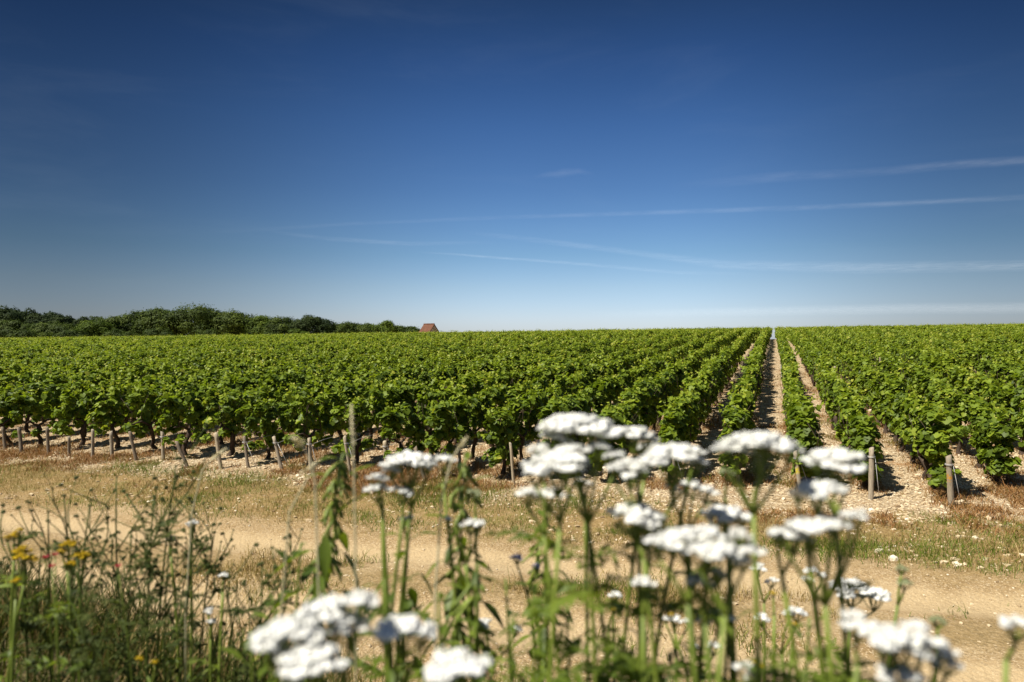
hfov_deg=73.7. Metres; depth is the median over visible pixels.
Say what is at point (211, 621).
wild carrot
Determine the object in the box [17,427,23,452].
wooden post
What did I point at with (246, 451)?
wooden post
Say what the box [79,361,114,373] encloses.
grapevine
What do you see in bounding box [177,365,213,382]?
grapevine
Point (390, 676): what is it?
nettle plant
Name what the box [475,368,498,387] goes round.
grapevine
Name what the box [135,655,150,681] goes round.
hawkbit flower
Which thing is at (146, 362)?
grapevine
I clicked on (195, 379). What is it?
grapevine
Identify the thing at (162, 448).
wooden post
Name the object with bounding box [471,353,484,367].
grapevine
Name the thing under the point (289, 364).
grapevine
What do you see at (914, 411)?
grapevine
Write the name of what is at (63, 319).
broadleaf tree
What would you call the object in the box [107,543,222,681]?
wild carrot
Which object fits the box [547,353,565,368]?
grapevine
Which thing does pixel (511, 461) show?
wooden post
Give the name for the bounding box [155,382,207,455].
grapevine
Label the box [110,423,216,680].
wild carrot
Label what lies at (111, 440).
wooden post
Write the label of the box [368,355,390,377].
grapevine
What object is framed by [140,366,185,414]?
grapevine
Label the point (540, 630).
nettle plant
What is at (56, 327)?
broadleaf tree
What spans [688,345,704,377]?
grapevine
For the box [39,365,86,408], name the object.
grapevine
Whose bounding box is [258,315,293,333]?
broadleaf tree
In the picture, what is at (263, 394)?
grapevine
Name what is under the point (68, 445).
wooden post
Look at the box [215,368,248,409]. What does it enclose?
grapevine
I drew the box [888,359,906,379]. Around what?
grapevine
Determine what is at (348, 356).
grapevine
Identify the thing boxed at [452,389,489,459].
grapevine
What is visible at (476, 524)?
yarrow plant
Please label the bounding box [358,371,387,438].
grapevine
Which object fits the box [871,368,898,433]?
grapevine
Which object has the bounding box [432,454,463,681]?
yarrow plant
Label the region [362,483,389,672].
yarrow plant
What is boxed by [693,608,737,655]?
yarrow plant
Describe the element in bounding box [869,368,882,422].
grapevine
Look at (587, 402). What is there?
grapevine
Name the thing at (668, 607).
yarrow plant
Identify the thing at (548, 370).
grapevine
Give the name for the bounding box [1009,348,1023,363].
grapevine
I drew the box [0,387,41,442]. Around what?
grapevine
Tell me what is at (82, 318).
broadleaf tree
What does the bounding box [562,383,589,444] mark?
grapevine
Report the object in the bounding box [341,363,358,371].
grapevine
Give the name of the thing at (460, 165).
sky
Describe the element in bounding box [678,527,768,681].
yarrow plant
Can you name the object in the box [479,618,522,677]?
yarrow plant
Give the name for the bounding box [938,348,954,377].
grapevine
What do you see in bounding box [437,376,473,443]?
grapevine
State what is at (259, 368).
grapevine
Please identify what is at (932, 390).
grapevine
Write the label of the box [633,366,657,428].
grapevine
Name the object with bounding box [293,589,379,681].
yarrow plant
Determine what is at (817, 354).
grapevine
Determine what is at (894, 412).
grapevine
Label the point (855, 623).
yarrow plant
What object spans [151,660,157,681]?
hawkbit flower
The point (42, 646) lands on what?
wild carrot
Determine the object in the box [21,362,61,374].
grapevine
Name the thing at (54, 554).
red flower
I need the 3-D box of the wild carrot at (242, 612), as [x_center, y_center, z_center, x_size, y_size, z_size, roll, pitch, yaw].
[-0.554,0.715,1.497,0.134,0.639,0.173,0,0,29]
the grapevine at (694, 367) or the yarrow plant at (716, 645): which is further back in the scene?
the grapevine at (694, 367)
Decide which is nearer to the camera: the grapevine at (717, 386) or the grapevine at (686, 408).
the grapevine at (686, 408)
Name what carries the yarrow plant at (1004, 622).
on the ground at (772, 357)
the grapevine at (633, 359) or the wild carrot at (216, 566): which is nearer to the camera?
the wild carrot at (216, 566)
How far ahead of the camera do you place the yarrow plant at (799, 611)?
1.40 m
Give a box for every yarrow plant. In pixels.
[247,615,324,681]
[275,640,350,681]
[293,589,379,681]
[342,485,414,681]
[347,450,443,681]
[353,473,392,671]
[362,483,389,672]
[370,613,437,681]
[398,515,413,678]
[423,646,492,681]
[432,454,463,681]
[443,516,485,681]
[467,489,518,681]
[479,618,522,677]
[482,442,598,681]
[514,486,583,675]
[521,449,617,681]
[524,439,640,681]
[536,413,662,681]
[574,442,667,681]
[574,477,612,681]
[584,426,672,675]
[596,443,709,681]
[604,501,665,681]
[608,591,627,680]
[631,575,658,681]
[642,445,716,681]
[643,523,727,681]
[663,500,724,681]
[663,614,687,678]
[664,479,720,681]
[672,504,756,681]
[676,566,727,681]
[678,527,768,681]
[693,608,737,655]
[696,641,718,681]
[710,431,816,681]
[715,468,735,680]
[732,661,755,679]
[749,562,779,681]
[753,606,807,670]
[767,508,869,681]
[767,525,814,681]
[784,447,881,681]
[786,479,875,681]
[801,566,824,593]
[808,578,891,674]
[838,607,877,681]
[858,620,965,681]
[875,660,927,681]
[887,564,914,663]
[928,615,947,681]
[998,614,1023,681]
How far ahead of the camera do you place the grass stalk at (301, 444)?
1.00 m
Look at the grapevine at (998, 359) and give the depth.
19.42 m
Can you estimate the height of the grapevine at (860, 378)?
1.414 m
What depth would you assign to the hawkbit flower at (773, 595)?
1.19 m
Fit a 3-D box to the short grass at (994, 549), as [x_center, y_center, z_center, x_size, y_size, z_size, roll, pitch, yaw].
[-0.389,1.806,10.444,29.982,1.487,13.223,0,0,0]
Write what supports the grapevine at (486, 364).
on the ground at (772, 357)
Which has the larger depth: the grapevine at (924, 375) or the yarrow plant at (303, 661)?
the grapevine at (924, 375)
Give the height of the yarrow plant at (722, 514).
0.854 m
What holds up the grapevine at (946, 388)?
on the ground at (772, 357)
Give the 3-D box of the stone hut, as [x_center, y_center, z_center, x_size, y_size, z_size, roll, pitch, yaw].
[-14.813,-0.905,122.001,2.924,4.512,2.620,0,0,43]
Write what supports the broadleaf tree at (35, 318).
on the ground at (772, 357)
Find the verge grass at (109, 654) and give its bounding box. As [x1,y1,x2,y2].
[0,546,425,681]
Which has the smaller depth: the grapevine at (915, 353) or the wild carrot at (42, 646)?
the wild carrot at (42, 646)
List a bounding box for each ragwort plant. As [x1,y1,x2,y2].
[0,527,50,681]
[0,577,21,681]
[6,545,38,681]
[15,539,92,681]
[35,551,90,681]
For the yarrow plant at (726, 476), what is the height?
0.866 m
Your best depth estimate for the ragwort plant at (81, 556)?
1.40 m
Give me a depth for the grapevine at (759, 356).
21.14 m
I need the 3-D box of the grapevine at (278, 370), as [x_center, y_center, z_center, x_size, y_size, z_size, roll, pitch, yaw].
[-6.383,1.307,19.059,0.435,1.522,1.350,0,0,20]
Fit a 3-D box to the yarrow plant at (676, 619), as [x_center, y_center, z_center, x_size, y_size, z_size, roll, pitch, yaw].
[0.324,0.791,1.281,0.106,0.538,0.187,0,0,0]
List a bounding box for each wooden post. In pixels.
[1,427,6,448]
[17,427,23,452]
[45,426,49,454]
[67,436,70,455]
[91,429,94,456]
[109,431,113,456]
[128,431,137,460]
[160,430,190,459]
[175,441,188,467]
[214,432,222,467]
[242,433,278,467]
[272,436,288,469]
[307,434,341,472]
[343,434,373,476]
[382,437,410,461]
[414,446,425,480]
[457,448,460,473]
[509,442,515,484]
[793,447,805,483]
[868,447,879,499]
[945,455,961,506]
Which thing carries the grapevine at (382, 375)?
on the ground at (772, 357)
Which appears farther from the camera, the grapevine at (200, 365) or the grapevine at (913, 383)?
the grapevine at (200, 365)
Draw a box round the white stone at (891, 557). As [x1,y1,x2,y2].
[888,555,897,560]
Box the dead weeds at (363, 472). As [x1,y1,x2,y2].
[0,366,1023,538]
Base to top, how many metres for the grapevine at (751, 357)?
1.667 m
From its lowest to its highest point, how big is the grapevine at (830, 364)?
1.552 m
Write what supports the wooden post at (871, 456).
on the ground at (772, 357)
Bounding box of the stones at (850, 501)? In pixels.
[0,361,1023,662]
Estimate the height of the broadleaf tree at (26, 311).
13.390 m
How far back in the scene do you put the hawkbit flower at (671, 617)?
1.21 m
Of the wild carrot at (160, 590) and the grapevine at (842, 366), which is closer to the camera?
the wild carrot at (160, 590)
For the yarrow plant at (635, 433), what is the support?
on the ground at (772, 357)
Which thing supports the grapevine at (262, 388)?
on the ground at (772, 357)
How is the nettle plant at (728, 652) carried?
on the ground at (772, 357)
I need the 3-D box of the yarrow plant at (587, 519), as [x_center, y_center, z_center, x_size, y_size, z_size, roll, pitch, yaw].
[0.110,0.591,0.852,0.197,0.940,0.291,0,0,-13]
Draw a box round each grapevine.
[0,357,29,393]
[0,368,42,418]
[0,378,52,431]
[0,379,23,428]
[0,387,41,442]
[2,369,53,389]
[4,363,41,382]
[5,383,72,445]
[19,368,68,421]
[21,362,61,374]
[27,373,80,434]
[31,360,61,384]
[38,355,67,369]
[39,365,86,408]
[45,366,82,396]
[50,375,109,445]
[56,375,109,436]
[58,360,93,375]
[63,354,96,372]
[71,370,118,406]
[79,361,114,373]
[81,367,128,384]
[82,362,106,373]
[84,378,141,447]
[89,359,122,371]
[98,375,142,426]
[105,375,155,434]
[110,358,143,378]
[117,366,153,419]
[118,363,153,408]
[122,376,181,448]
[125,355,160,379]
[130,355,164,378]
[133,381,187,437]
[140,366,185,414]
[143,358,178,378]
[149,368,177,386]
[153,364,182,376]
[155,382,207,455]
[161,353,187,377]
[169,372,220,440]
[176,371,219,402]
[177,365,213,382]
[178,375,208,429]
[182,358,209,374]
[184,364,207,407]
[195,383,242,443]
[200,389,253,455]
[201,356,232,371]
[205,363,228,381]
[206,367,238,411]
[207,356,235,380]
[207,365,246,386]
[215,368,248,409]
[232,354,263,376]
[233,368,268,388]
[235,397,293,459]
[236,362,269,391]
[241,369,277,401]
[242,375,278,435]
[242,381,285,444]
[253,356,279,372]
[262,364,287,385]
[265,369,303,391]
[266,360,296,401]
[267,365,305,409]
[275,354,296,371]
[275,381,314,434]
[277,382,320,446]
[282,383,332,461]
[283,355,306,374]
[290,361,322,374]
[296,364,326,381]
[298,369,328,420]
[306,368,339,416]
[308,352,328,373]
[314,372,349,437]
[316,359,333,374]
[319,375,362,439]
[324,355,348,379]
[325,364,350,413]
[329,394,383,464]
[331,351,354,369]
[332,368,361,421]
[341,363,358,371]
[344,374,376,414]
[346,359,366,385]
[358,359,388,413]
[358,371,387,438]
[363,359,379,371]
[364,366,395,389]
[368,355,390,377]
[369,378,404,449]
[376,350,399,364]
[376,397,425,466]
[384,354,405,370]
[384,362,416,385]
[384,373,406,408]
[386,359,405,373]
[394,373,428,442]
[400,353,421,376]
[400,373,424,408]
[406,361,432,383]
[412,356,433,383]
[415,373,442,428]
[416,383,449,453]
[418,365,446,404]
[424,386,472,473]
[429,352,448,385]
[431,353,454,391]
[437,360,457,388]
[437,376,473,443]
[439,369,462,398]
[445,354,465,390]
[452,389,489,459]
[456,365,483,396]
[456,369,487,432]
[457,361,479,376]
[463,356,478,366]
[471,352,494,381]
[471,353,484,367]
[474,376,506,446]
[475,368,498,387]
[478,397,520,473]
[482,354,503,370]
[482,371,503,397]
[489,355,509,383]
[493,350,514,370]
[495,363,521,404]
[496,377,525,422]
[502,354,524,384]
[504,385,539,459]
[509,379,543,421]
[510,363,532,411]
[520,352,535,375]
[523,380,548,444]
[525,360,543,378]
[526,350,540,367]
[528,358,550,392]
[534,392,575,473]
[539,351,554,382]
[542,362,564,391]
[544,381,563,398]
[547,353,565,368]
[551,365,583,396]
[553,359,574,395]
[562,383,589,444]
[563,354,573,362]
[569,368,590,393]
[570,352,588,370]
[570,358,585,387]
[572,386,594,445]
[582,360,598,407]
[583,374,614,440]
[585,352,601,365]
[588,354,610,379]
[588,402,630,477]
[593,349,604,358]
[600,373,618,406]
[601,352,616,375]
[611,371,629,403]
[613,356,624,394]
[614,349,632,371]
[615,395,639,456]
[616,361,638,404]
[620,377,643,453]
[625,353,635,368]
[631,362,643,382]
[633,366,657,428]
[637,355,655,379]
[638,358,652,377]
[649,347,666,373]
[649,373,662,431]
[653,367,667,425]
[656,396,685,480]
[659,350,671,369]
[659,361,677,408]
[665,356,686,396]
[667,382,696,467]
[675,359,684,396]
[677,356,687,386]
[679,387,702,444]
[680,355,692,390]
[680,367,701,442]
[684,353,698,378]
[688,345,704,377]
[695,366,712,425]
[696,374,712,434]
[699,354,720,405]
[700,360,718,410]
[701,367,715,418]
[705,353,726,401]
[713,400,754,479]
[717,347,728,393]
[717,352,729,397]
[721,345,731,388]
[725,379,759,467]
[732,378,755,421]
[737,351,761,393]
[738,384,755,429]
[739,360,756,404]
[742,358,762,400]
[743,370,757,405]
[746,352,761,367]
[753,350,766,384]
[755,357,761,401]
[780,348,795,378]
[780,348,796,378]
[780,361,801,396]
[780,369,799,415]
[782,347,802,367]
[782,355,797,370]
[782,363,800,382]
[782,373,807,421]
[782,382,803,417]
[783,358,801,378]
[783,381,815,456]
[783,382,810,438]
[785,394,829,481]
[810,345,829,381]
[811,344,820,380]
[813,352,829,402]
[816,360,837,413]
[818,354,834,402]
[820,365,838,429]
[823,369,838,421]
[828,374,852,426]
[832,377,867,441]
[832,389,843,444]
[836,391,872,448]
[839,347,853,374]
[840,352,855,381]
[843,351,863,386]
[846,404,889,487]
[852,355,859,394]
[854,348,872,401]
[856,359,873,409]
[863,366,883,416]
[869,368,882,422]
[871,348,887,369]
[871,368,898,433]
[876,350,888,374]
[878,352,893,374]
[881,367,907,441]
[884,382,911,451]
[885,352,905,375]
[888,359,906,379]
[896,389,929,463]
[898,354,918,393]
[904,347,918,363]
[906,367,922,398]
[906,389,937,478]
[909,394,963,492]
[911,344,934,367]
[914,361,943,403]
[915,347,931,369]
[921,347,940,377]
[923,374,951,422]
[928,349,951,383]
[934,344,946,355]
[934,382,967,445]
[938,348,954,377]
[939,388,976,454]
[940,356,959,388]
[946,364,969,400]
[949,348,964,364]
[954,353,975,375]
[958,369,979,395]
[962,393,992,467]
[967,346,981,373]
[967,372,1000,403]
[968,345,994,373]
[970,399,1022,481]
[975,355,990,375]
[982,344,1009,362]
[985,355,1006,389]
[985,375,1013,425]
[995,354,1017,363]
[996,354,1023,419]
[1001,355,1019,369]
[1002,377,1023,454]
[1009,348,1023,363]
[1009,362,1023,403]
[1016,400,1023,446]
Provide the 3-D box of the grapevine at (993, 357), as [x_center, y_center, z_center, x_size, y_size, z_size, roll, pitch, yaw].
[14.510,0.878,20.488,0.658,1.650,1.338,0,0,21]
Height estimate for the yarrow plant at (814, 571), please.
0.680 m
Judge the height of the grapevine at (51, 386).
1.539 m
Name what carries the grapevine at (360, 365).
on the ground at (772, 357)
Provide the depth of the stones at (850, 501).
10.67 m
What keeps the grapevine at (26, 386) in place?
on the ground at (772, 357)
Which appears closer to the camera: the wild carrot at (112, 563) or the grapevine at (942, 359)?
the wild carrot at (112, 563)
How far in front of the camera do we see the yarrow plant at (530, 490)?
0.86 m
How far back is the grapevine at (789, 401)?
12.63 m
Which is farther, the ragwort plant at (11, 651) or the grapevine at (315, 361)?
the grapevine at (315, 361)
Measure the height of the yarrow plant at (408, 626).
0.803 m
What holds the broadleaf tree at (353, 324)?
on the ground at (772, 357)
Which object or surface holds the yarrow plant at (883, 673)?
on the ground at (772, 357)
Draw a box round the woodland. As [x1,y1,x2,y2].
[5,308,198,335]
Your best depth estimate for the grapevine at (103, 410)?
14.23 m
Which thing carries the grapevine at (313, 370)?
on the ground at (772, 357)
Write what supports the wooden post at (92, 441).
on the ground at (772, 357)
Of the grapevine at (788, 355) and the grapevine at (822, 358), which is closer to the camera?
the grapevine at (822, 358)
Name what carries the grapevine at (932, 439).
on the ground at (772, 357)
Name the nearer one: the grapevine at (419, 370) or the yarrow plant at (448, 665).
the yarrow plant at (448, 665)
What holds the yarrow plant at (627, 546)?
on the ground at (772, 357)
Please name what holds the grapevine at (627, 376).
on the ground at (772, 357)
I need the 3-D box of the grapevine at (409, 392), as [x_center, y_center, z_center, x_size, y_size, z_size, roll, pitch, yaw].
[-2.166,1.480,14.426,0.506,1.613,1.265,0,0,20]
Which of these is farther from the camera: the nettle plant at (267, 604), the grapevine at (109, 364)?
the grapevine at (109, 364)
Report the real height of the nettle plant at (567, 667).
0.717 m
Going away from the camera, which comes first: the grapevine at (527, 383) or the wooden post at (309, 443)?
the wooden post at (309, 443)
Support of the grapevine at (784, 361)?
on the ground at (772, 357)
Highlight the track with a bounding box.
[0,497,1023,681]
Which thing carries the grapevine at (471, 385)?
on the ground at (772, 357)
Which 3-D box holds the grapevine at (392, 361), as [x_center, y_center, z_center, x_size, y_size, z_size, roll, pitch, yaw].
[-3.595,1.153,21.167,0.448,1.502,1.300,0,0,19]
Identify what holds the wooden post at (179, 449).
on the ground at (772, 357)
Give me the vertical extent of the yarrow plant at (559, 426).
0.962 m
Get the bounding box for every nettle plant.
[252,592,307,681]
[253,542,333,681]
[268,452,384,681]
[357,578,423,681]
[370,513,436,680]
[409,591,475,679]
[419,451,503,681]
[446,563,501,681]
[467,576,531,679]
[485,612,548,681]
[497,582,574,679]
[510,510,575,681]
[542,606,598,681]
[697,610,753,677]
[832,642,853,673]
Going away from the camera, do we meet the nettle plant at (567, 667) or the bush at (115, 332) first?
the nettle plant at (567, 667)
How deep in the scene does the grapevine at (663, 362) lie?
22.04 m
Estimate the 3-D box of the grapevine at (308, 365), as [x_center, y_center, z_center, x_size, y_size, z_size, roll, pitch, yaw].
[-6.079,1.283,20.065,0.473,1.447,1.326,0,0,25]
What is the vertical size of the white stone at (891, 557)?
0.082 m
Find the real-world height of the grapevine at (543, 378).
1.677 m
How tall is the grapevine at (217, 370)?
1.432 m
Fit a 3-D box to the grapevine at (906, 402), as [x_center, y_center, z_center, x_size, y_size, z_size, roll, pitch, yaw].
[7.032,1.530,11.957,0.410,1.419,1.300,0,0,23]
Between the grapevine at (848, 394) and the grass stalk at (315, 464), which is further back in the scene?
the grapevine at (848, 394)
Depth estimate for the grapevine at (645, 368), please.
19.02 m
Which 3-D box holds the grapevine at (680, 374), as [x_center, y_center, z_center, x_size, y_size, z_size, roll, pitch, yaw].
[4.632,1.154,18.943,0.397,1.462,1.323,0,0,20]
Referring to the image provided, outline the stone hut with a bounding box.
[419,323,438,332]
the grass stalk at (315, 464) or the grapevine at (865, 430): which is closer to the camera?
the grass stalk at (315, 464)
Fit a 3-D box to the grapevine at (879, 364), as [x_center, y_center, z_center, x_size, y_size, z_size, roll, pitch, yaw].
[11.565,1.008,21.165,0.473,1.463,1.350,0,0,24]
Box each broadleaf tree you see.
[0,305,26,323]
[0,319,31,337]
[10,305,35,320]
[22,313,50,325]
[29,320,78,336]
[43,314,74,325]
[70,316,89,326]
[71,319,114,336]
[93,315,131,331]
[113,309,155,333]
[128,306,185,334]
[150,301,224,335]
[209,308,257,335]
[239,314,270,334]
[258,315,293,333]
[284,313,334,333]
[315,321,354,333]
[343,321,361,332]
[355,323,380,332]
[369,320,397,332]
[394,325,407,331]
[403,326,419,331]
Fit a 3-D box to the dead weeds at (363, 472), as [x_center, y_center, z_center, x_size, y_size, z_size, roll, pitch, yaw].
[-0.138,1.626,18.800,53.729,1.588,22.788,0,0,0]
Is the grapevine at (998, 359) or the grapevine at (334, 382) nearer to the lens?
the grapevine at (334, 382)
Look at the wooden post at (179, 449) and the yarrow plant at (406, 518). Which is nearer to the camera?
the yarrow plant at (406, 518)
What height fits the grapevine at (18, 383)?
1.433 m
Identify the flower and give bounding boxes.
[41,555,54,681]
[47,563,59,681]
[52,552,60,681]
[113,563,132,681]
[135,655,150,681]
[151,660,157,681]
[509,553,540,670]
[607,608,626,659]
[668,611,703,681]
[770,590,776,681]
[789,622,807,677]
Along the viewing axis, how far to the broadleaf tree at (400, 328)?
158.88 m
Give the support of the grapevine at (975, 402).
on the ground at (772, 357)
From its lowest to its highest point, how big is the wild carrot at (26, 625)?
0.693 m
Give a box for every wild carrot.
[0,500,95,681]
[0,503,57,681]
[29,539,189,681]
[31,476,126,681]
[43,473,115,681]
[49,474,205,681]
[66,476,164,680]
[104,466,199,681]
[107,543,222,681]
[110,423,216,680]
[130,485,251,681]
[157,498,241,681]
[159,535,214,681]
[185,519,198,681]
[187,571,227,681]
[204,607,216,681]
[210,521,303,681]
[212,542,291,681]
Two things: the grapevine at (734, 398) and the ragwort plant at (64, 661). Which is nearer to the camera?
the ragwort plant at (64, 661)
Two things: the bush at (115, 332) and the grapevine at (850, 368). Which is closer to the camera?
the grapevine at (850, 368)
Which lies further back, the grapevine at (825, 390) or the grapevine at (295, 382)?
the grapevine at (295, 382)
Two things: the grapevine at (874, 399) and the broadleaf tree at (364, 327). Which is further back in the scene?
the broadleaf tree at (364, 327)
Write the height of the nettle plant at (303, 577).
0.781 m
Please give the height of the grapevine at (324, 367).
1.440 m
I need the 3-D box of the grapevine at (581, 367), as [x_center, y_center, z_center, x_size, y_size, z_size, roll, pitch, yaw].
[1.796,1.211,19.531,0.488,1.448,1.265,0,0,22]
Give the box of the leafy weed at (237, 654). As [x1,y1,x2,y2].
[218,623,272,681]
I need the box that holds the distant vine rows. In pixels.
[0,322,1023,399]
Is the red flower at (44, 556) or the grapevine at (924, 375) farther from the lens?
the grapevine at (924, 375)
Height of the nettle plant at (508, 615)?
0.741 m
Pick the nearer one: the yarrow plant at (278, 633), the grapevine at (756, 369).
the yarrow plant at (278, 633)
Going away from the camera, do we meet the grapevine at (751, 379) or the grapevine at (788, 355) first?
the grapevine at (751, 379)
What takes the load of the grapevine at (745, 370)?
on the ground at (772, 357)
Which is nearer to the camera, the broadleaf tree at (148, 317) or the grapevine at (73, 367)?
the grapevine at (73, 367)
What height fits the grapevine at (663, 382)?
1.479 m
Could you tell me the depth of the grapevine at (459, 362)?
20.97 m
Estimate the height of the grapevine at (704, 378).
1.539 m
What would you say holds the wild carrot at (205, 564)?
on the ground at (772, 357)
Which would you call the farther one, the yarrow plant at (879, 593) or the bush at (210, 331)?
the bush at (210, 331)
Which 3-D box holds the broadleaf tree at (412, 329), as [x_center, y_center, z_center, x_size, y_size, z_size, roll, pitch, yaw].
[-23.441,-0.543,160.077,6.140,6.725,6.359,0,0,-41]
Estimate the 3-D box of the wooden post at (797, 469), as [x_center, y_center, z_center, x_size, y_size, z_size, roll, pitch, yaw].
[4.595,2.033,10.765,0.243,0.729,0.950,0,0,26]
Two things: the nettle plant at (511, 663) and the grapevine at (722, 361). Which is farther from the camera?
the grapevine at (722, 361)
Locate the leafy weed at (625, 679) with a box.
[613,627,672,681]
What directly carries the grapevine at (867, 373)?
on the ground at (772, 357)
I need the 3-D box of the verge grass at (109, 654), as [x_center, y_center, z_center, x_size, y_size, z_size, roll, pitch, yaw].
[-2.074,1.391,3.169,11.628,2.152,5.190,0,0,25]
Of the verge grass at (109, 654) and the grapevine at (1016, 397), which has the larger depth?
the grapevine at (1016, 397)
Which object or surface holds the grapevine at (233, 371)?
on the ground at (772, 357)
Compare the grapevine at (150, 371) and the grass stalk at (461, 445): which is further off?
the grapevine at (150, 371)
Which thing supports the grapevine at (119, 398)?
on the ground at (772, 357)
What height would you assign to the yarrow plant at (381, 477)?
0.830 m
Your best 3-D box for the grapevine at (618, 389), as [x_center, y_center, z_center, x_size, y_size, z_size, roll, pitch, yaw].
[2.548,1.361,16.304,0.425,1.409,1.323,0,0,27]
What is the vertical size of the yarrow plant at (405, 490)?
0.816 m
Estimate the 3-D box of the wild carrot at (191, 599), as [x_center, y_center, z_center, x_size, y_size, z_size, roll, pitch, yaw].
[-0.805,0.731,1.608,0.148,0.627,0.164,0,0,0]
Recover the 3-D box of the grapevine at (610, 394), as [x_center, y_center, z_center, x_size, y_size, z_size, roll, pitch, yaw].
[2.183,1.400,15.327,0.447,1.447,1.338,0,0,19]
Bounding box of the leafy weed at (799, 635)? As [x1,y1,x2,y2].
[778,612,831,679]
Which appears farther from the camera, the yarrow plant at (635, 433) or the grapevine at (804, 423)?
the grapevine at (804, 423)
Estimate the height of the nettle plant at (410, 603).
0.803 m
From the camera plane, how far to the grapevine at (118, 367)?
21.68 m
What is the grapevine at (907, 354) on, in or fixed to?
on the ground at (772, 357)
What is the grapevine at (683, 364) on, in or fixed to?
on the ground at (772, 357)
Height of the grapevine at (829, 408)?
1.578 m
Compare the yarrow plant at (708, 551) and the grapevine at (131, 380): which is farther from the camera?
the grapevine at (131, 380)
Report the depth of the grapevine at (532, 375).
18.79 m
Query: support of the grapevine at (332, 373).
on the ground at (772, 357)
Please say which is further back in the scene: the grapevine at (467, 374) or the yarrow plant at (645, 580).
the grapevine at (467, 374)
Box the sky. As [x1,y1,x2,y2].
[0,0,1023,338]
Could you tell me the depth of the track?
6.57 m
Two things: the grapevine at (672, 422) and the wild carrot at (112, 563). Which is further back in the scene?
the grapevine at (672, 422)
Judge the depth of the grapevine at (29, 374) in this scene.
19.01 m
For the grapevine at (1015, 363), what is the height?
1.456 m
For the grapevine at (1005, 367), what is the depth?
16.00 m
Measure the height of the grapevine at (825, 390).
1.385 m
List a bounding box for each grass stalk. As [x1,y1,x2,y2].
[185,448,226,681]
[281,461,318,681]
[290,435,319,624]
[349,403,356,681]
[434,435,468,652]
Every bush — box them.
[6,329,58,337]
[48,327,92,337]
[101,328,143,336]
[142,326,172,335]
[195,328,230,335]
[260,330,277,334]
[288,328,309,334]
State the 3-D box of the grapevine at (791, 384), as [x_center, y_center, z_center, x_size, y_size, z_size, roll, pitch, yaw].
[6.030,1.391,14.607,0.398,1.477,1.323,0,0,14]
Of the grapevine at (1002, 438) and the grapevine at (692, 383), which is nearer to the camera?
the grapevine at (1002, 438)
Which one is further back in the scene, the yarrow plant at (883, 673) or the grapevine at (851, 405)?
the grapevine at (851, 405)
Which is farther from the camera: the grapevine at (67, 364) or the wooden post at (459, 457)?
the grapevine at (67, 364)
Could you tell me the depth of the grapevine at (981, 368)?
17.82 m
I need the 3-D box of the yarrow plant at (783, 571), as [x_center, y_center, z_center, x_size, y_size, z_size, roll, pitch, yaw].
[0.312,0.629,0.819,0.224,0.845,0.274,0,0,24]
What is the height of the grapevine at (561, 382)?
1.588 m
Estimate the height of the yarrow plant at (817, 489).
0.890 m
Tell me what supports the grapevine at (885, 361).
on the ground at (772, 357)
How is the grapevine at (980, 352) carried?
on the ground at (772, 357)
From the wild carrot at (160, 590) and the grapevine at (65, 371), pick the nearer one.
the wild carrot at (160, 590)
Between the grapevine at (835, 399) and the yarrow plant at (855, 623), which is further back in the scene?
the grapevine at (835, 399)
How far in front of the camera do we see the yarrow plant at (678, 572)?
0.97 m
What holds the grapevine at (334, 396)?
on the ground at (772, 357)
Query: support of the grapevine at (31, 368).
on the ground at (772, 357)
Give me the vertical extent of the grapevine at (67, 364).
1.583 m
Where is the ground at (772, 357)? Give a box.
[0,339,1023,681]
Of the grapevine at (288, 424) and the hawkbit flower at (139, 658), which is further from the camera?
the grapevine at (288, 424)
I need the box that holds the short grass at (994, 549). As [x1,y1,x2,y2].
[0,431,1023,681]
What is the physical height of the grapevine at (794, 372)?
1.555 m
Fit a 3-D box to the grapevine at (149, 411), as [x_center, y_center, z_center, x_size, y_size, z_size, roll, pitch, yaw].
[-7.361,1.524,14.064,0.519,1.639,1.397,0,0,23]
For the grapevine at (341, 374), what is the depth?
17.17 m
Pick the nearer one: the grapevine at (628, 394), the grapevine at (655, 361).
the grapevine at (628, 394)
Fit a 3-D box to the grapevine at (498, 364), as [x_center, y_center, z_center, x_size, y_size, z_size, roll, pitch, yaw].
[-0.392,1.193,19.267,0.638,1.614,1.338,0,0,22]
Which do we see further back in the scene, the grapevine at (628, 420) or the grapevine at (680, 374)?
the grapevine at (680, 374)
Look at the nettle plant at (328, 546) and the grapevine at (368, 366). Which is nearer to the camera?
the nettle plant at (328, 546)
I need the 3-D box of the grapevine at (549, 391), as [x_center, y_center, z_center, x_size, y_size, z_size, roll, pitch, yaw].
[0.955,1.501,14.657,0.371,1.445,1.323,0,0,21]
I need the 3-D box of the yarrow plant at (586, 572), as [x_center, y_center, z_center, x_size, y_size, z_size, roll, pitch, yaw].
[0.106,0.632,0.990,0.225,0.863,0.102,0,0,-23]
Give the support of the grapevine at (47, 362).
on the ground at (772, 357)
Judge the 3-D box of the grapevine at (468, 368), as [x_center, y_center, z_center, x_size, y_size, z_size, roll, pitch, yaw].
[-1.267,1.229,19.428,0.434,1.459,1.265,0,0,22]
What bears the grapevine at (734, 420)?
on the ground at (772, 357)
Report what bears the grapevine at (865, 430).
on the ground at (772, 357)
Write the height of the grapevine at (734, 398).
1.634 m
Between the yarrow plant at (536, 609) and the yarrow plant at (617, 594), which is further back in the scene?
the yarrow plant at (617, 594)
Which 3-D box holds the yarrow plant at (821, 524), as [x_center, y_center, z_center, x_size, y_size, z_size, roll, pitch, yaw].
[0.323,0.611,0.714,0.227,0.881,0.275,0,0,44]
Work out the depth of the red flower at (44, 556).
1.42 m

